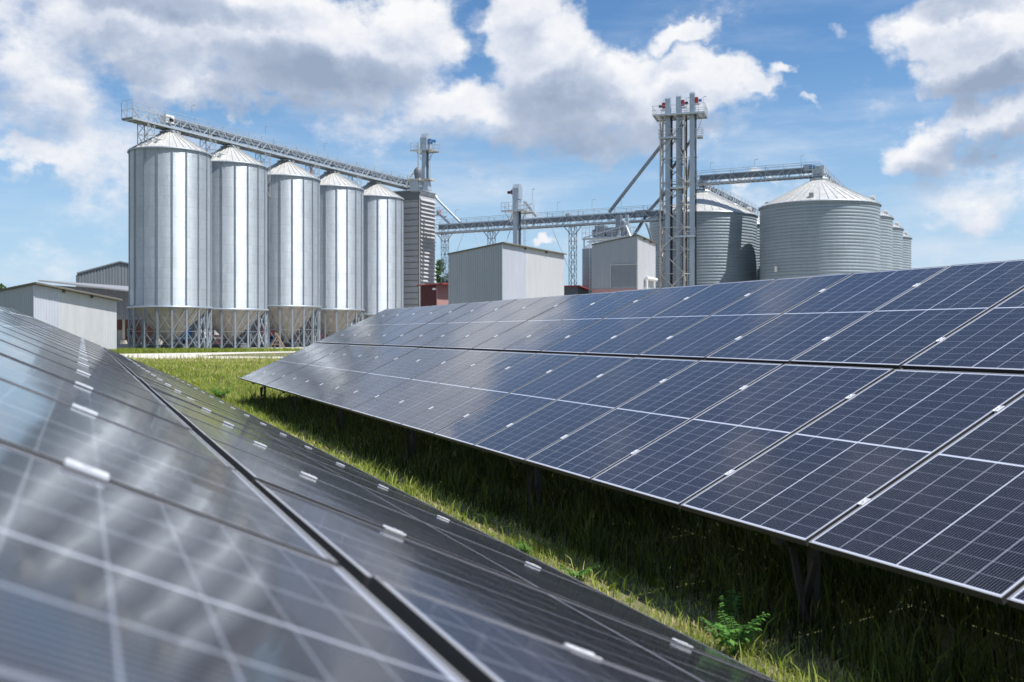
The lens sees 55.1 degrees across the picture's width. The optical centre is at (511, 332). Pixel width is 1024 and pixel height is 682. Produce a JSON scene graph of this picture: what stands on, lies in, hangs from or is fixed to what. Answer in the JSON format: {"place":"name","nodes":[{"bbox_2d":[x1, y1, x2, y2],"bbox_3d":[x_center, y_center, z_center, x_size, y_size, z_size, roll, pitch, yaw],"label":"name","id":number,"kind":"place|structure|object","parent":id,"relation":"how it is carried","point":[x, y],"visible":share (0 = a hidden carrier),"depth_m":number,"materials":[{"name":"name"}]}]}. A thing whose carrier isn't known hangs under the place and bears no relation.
{"place":"outdoors","nodes":[
{"label":"outdoors","id":0,"kind":"place"},
{"bbox_2d":[76,261,127,287],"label":"dark barn","id":1,"kind":"structure","parent":0,"point":[115,273],"depth_m":174.09,"materials":[{"name":"grey metal"}]},
{"bbox_2d":[38,280,201,343],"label":"open barn","id":2,"kind":"structure","parent":0,"point":[117,291],"depth_m":126.82,"materials":[{"name":"metal"}]},
{"bbox_2d":[120,344,135,348],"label":"concrete block","id":3,"kind":"structure","parent":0,"point":[124,345],"depth_m":111.53,"materials":[{"name":"grey concrete"}]},
{"bbox_2d":[117,319,177,343],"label":"brick building","id":4,"kind":"structure","parent":0,"point":[119,329],"depth_m":145.04,"materials":[{"name":"red brick"}]},
{"bbox_2d":[117,330,121,343],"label":"door","id":5,"kind":"structure","parent":4,"relation":"in","point":[119,332],"depth_m":142.51,"materials":[{"name":"white paint"}]},
{"bbox_2d":[121,354,282,359],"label":"path","id":6,"kind":"structure","parent":0,"point":[144,355],"depth_m":76.73,"materials":[{"name":"beige gravel"}]},
{"bbox_2d":[109,347,309,407],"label":"meadow grass","id":7,"kind":"structure","parent":0,"point":[234,375],"depth_m":50.72,"materials":[{"name":"green plant"}]},
{"bbox_2d":[147,351,295,355],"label":"path","id":8,"kind":"structure","parent":0,"point":[191,354],"depth_m":88.14,"materials":[{"name":"beige concrete"}]},
{"bbox_2d":[202,347,301,348],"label":"yard","id":9,"kind":"structure","parent":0,"point":[277,347],"depth_m":124.04,"materials":[{"name":"grey concrete"}]},
{"bbox_2d":[127,129,211,348],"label":"hopper silo","id":10,"kind":"object","parent":9,"relation":"on","point":[169,236],"visible":0.94,"depth_m":105.24,"materials":[{"name":"metal"}]},
{"bbox_2d":[121,99,414,196],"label":"silo gallery","id":11,"kind":"object","parent":10,"relation":"on","point":[169,121],"visible":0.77,"depth_m":121.41,"materials":[{"name":"metal"}]},
{"bbox_2d":[173,325,217,343],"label":"blue truck","id":12,"kind":"object","parent":9,"relation":"on","point":[189,333],"visible":0.17,"depth_m":127.05,"materials":[{"name":"paint"}]},
{"bbox_2d":[178,321,245,343],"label":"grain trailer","id":13,"kind":"object","parent":9,"relation":"on","point":[216,333],"visible":0.16,"depth_m":124.81,"materials":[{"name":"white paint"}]},
{"bbox_2d":[135,342,309,348],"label":"concrete kerb","id":14,"kind":"structure","parent":9,"relation":"on","point":[242,345],"depth_m":119.77,"materials":[{"name":"grey concrete"}]},
{"bbox_2d":[192,144,268,347],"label":"hopper silo","id":15,"kind":"object","parent":9,"relation":"on","point":[239,242],"visible":0.71,"depth_m":113.97,"materials":[{"name":"metal"}]},
{"bbox_2d":[270,333,284,347],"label":"wooden trestle","id":16,"kind":"object","parent":9,"relation":"on","point":[275,344],"visible":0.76,"depth_m":109.74,"materials":[{"name":"brown wood"}]},
{"bbox_2d":[251,159,320,347],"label":"hopper silo","id":17,"kind":"object","parent":9,"relation":"on","point":[294,306],"visible":0.82,"depth_m":123.57,"materials":[{"name":"metal"}]},
{"bbox_2d":[300,170,364,346],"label":"hopper silo","id":18,"kind":"object","parent":9,"relation":"on","point":[342,252],"visible":0.56,"depth_m":132.33,"materials":[{"name":"metal"}]},
{"bbox_2d":[352,181,403,324],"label":"hopper silo","id":19,"kind":"object","parent":9,"relation":"on","point":[383,247],"visible":0.47,"depth_m":141.83,"materials":[{"name":"metal"}]},
{"bbox_2d":[417,283,447,306],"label":"red lean to","id":20,"kind":"object","parent":9,"relation":"on","point":[433,294],"visible":0.23,"depth_m":122.57,"materials":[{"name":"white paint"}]},
{"bbox_2d":[435,258,447,282],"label":"broadleaf tree","id":21,"kind":"object","parent":9,"relation":"on","point":[439,263],"visible":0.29,"depth_m":174.04,"materials":[{"name":"green plant"}]},
{"bbox_2d":[447,242,566,303],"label":"metal shed","id":22,"kind":"structure","parent":9,"relation":"on","point":[500,271],"depth_m":107.29,"materials":[{"name":"white metal"}]},
{"bbox_2d":[501,184,533,244],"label":"bucket elevator","id":23,"kind":"object","parent":9,"relation":"on","point":[516,211],"visible":0.54,"depth_m":135.51,"materials":[{"name":"grey metal"}]},
{"bbox_2d":[524,201,536,216],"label":"spout pipe","id":24,"kind":"object","parent":23,"relation":"attached to","point":[534,214],"visible":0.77,"depth_m":138.19,"materials":[{"name":"metal"}]},
{"bbox_2d":[564,285,588,294],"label":"brown lean to","id":25,"kind":"object","parent":9,"relation":"on","point":[573,289],"visible":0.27,"depth_m":128.49,"materials":[{"name":"brown metal"}]},
{"bbox_2d":[582,226,594,293],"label":"ribbed bin","id":26,"kind":"object","parent":9,"relation":"on","point":[587,266],"visible":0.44,"depth_m":130.81,"materials":[{"name":"metal"}]},
{"bbox_2d":[591,234,657,292],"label":"metal shed","id":27,"kind":"structure","parent":9,"relation":"on","point":[624,263],"depth_m":121.47,"materials":[{"name":"white paint"}]},
{"bbox_2d":[582,221,636,247],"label":"machinery platform","id":28,"kind":"structure","parent":27,"relation":"on","point":[601,233],"depth_m":131.51,"materials":[{"name":"metal"}]},
{"bbox_2d":[616,215,628,235],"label":"outlet pipes","id":29,"kind":"object","parent":28,"relation":"attached to","point":[618,219],"visible":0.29,"depth_m":133.59,"materials":[{"name":"metal"}]},
{"bbox_2d":[652,92,707,287],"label":"elevator tower","id":30,"kind":"structure","parent":9,"relation":"on","point":[679,116],"depth_m":133.31,"materials":[{"name":"grey metal"}]},
{"bbox_2d":[608,140,664,212],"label":"spout pipe","id":31,"kind":"object","parent":30,"relation":"attached to","point":[639,173],"visible":1,"depth_m":135.74,"materials":[{"name":"metal"}]},
{"bbox_2d":[632,190,664,235],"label":"spout pipe","id":32,"kind":"object","parent":30,"relation":"attached to","point":[657,201],"visible":0.56,"depth_m":137.47,"materials":[{"name":"metal"}]},
{"bbox_2d":[645,222,656,250],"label":"spout pipe","id":33,"kind":"object","parent":30,"relation":"attached to","point":[648,230],"visible":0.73,"depth_m":133.88,"materials":[{"name":"metal"}]},
{"bbox_2d":[673,159,689,211],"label":"spout pipe","id":34,"kind":"object","parent":30,"relation":"attached to","point":[688,176],"visible":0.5,"depth_m":136.56,"materials":[{"name":"metal"}]},
{"bbox_2d":[673,139,689,167],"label":"spout pipe","id":35,"kind":"object","parent":30,"relation":"attached to","point":[674,164],"visible":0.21,"depth_m":135.53,"materials":[{"name":"metal"}]},
{"bbox_2d":[648,190,757,287],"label":"storage silo","id":36,"kind":"object","parent":9,"relation":"on","point":[726,241],"visible":0.34,"depth_m":142.89,"materials":[{"name":"metal"}]},
{"bbox_2d":[697,180,757,214],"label":"ridge walkway","id":37,"kind":"structure","parent":36,"relation":"on","point":[722,194],"depth_m":160.67,"materials":[{"name":"metal"}]},
{"bbox_2d":[736,204,759,279],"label":"storage silo","id":38,"kind":"object","parent":9,"relation":"on","point":[758,248],"visible":0.01,"depth_m":158.52,"materials":[{"name":"metal"}]},
{"bbox_2d":[758,177,881,279],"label":"storage silo","id":39,"kind":"object","parent":9,"relation":"on","point":[816,226],"visible":0.48,"depth_m":131.23,"materials":[{"name":"metal"}]},
{"bbox_2d":[697,155,821,185],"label":"conveyor bridge","id":40,"kind":"structure","parent":39,"relation":"on","point":[801,170],"depth_m":141.59,"materials":[{"name":"metal"}]},
{"bbox_2d":[812,165,846,187],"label":"ridge walkway","id":41,"kind":"structure","parent":39,"relation":"on","point":[823,172],"depth_m":137.95,"materials":[{"name":"metal"}]},
{"bbox_2d":[880,210,893,270],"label":"storage silo","id":42,"kind":"object","parent":9,"relation":"on","point":[886,240],"visible":0.11,"depth_m":147.87,"materials":[{"name":"metal"}]},
{"bbox_2d":[892,222,903,269],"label":"storage silo","id":43,"kind":"object","parent":9,"relation":"on","point":[897,252],"visible":0.09,"depth_m":163.99,"materials":[{"name":"metal"}]},
{"bbox_2d":[903,231,911,268],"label":"storage silo","id":44,"kind":"object","parent":9,"relation":"on","point":[907,238],"visible":0.09,"depth_m":179.92,"materials":[{"name":"metal"}]},
{"bbox_2d":[188,317,323,343],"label":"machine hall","id":45,"kind":"structure","parent":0,"point":[274,333],"depth_m":167.06,"materials":[{"name":"black metal"}]},
{"bbox_2d":[275,330,299,342],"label":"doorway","id":46,"kind":"structure","parent":45,"relation":"in","point":[297,333],"depth_m":169.32,"materials":[{"name":"black metal"}]},
{"bbox_2d":[263,335,293,342],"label":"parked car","id":47,"kind":"object","parent":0,"point":[271,338],"visible":0.12,"depth_m":138.12,"materials":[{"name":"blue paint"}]},
{"bbox_2d":[393,190,436,307],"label":"dryer tower","id":48,"kind":"structure","parent":0,"point":[419,242],"depth_m":150.85,"materials":[{"name":"metal"}]},
{"bbox_2d":[406,143,423,189],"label":"dust cyclone","id":49,"kind":"object","parent":48,"relation":"on","point":[417,172],"visible":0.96,"depth_m":149.27,"materials":[{"name":"grey metal"}]},
{"bbox_2d":[407,178,434,191],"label":"outlet hopper","id":50,"kind":"object","parent":48,"relation":"on","point":[414,184],"visible":0.98,"depth_m":148.72,"materials":[{"name":"metal"}]},
{"bbox_2d":[410,133,438,189],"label":"bucket elevator","id":51,"kind":"object","parent":48,"relation":"on","point":[426,142],"visible":0.75,"depth_m":151.51,"materials":[{"name":"grey metal"}]},
{"bbox_2d":[434,207,446,217],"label":"side balcony","id":52,"kind":"structure","parent":48,"relation":"attached to","point":[437,214],"depth_m":149.70,"materials":[{"name":"metal"}]},
{"bbox_2d":[437,210,449,223],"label":"spout pipe","id":53,"kind":"object","parent":52,"relation":"attached to","point":[444,218],"visible":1,"depth_m":149.43,"materials":[{"name":"metal"}]},
{"bbox_2d":[434,195,460,222],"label":"spout pipe","id":54,"kind":"object","parent":48,"relation":"attached to","point":[446,208],"visible":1,"depth_m":148.92,"materials":[{"name":"metal"}]},
{"bbox_2d":[0,0,1023,324],"label":"sky","id":55,"kind":"structure","parent":0,"point":[916,106],"materials":[{"name":"blue"}]},
{"bbox_2d":[434,197,664,284],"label":"conveyor bridge","id":56,"kind":"structure","parent":0,"point":[570,218],"depth_m":142.56,"materials":[{"name":"metal"}]},
{"bbox_2d":[120,352,1023,681],"bbox_3d":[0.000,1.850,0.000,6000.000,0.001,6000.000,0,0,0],"label":"ground","id":57,"kind":"structure","parent":0,"point":[640,602],"depth_m":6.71,"materials":[{"name":"green plant"}]},
{"bbox_2d":[0,282,122,349],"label":"metal shed","id":58,"kind":"structure","parent":57,"relation":"on","point":[91,317],"depth_m":93.48,"materials":[{"name":"white metal"}]},
{"bbox_2d":[145,362,281,401],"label":"wildflowers","id":59,"kind":"object","parent":57,"relation":"on","point":[219,377],"visible":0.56,"depth_m":41.62,"materials":[{"name":"green plant"}]},
{"bbox_2d":[207,385,232,397],"bbox_3d":[-7.952,1.627,26.589,0.860,0.450,0.671,0,0,21],"label":"leafy weed","id":60,"kind":"object","parent":57,"relation":"on","point":[217,394],"visible":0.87,"depth_m":26.57,"materials":[{"name":"green plant"}]},
{"bbox_2d":[0,306,775,681],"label":"solar table","id":61,"kind":"object","parent":57,"relation":"on","point":[156,524],"visible":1,"depth_m":1.69,"materials":[{"name":"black glass"}]},
{"bbox_2d":[513,540,532,553],"bbox_3d":[0.069,1.778,8.083,0.192,0.148,0.230,0,0,-27],"label":"leafy weed","id":62,"kind":"object","parent":57,"relation":"on","point":[521,547],"visible":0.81,"depth_m":8.04,"materials":[{"name":"green plant"}]},
{"bbox_2d":[558,564,599,579],"bbox_3d":[0.496,1.791,7.288,0.318,0.123,0.254,0,0,0],"label":"leafy weed","id":63,"kind":"object","parent":57,"relation":"on","point":[580,573],"visible":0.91,"depth_m":7.28,"materials":[{"name":"green plant"}]},
{"bbox_2d":[240,259,1023,626],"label":"solar table","id":64,"kind":"object","parent":57,"relation":"on","point":[794,409],"visible":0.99,"depth_m":8.40,"materials":[{"name":"blue glass"}]},
{"bbox_2d":[718,590,742,634],"bbox_3d":[1.340,1.712,5.990,0.144,0.277,0.132,0,0,40],"label":"leafy weed","id":65,"kind":"object","parent":57,"relation":"on","point":[733,608],"visible":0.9,"depth_m":5.99,"materials":[{"name":"green plant"}]},
{"bbox_2d":[699,611,769,656],"bbox_3d":[1.254,1.724,5.588,0.400,0.255,0.227,0,0,-22],"label":"leafy weed","id":66,"kind":"object","parent":57,"relation":"on","point":[729,641],"visible":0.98,"depth_m":5.57,"materials":[{"name":"green plant"}]}
]}

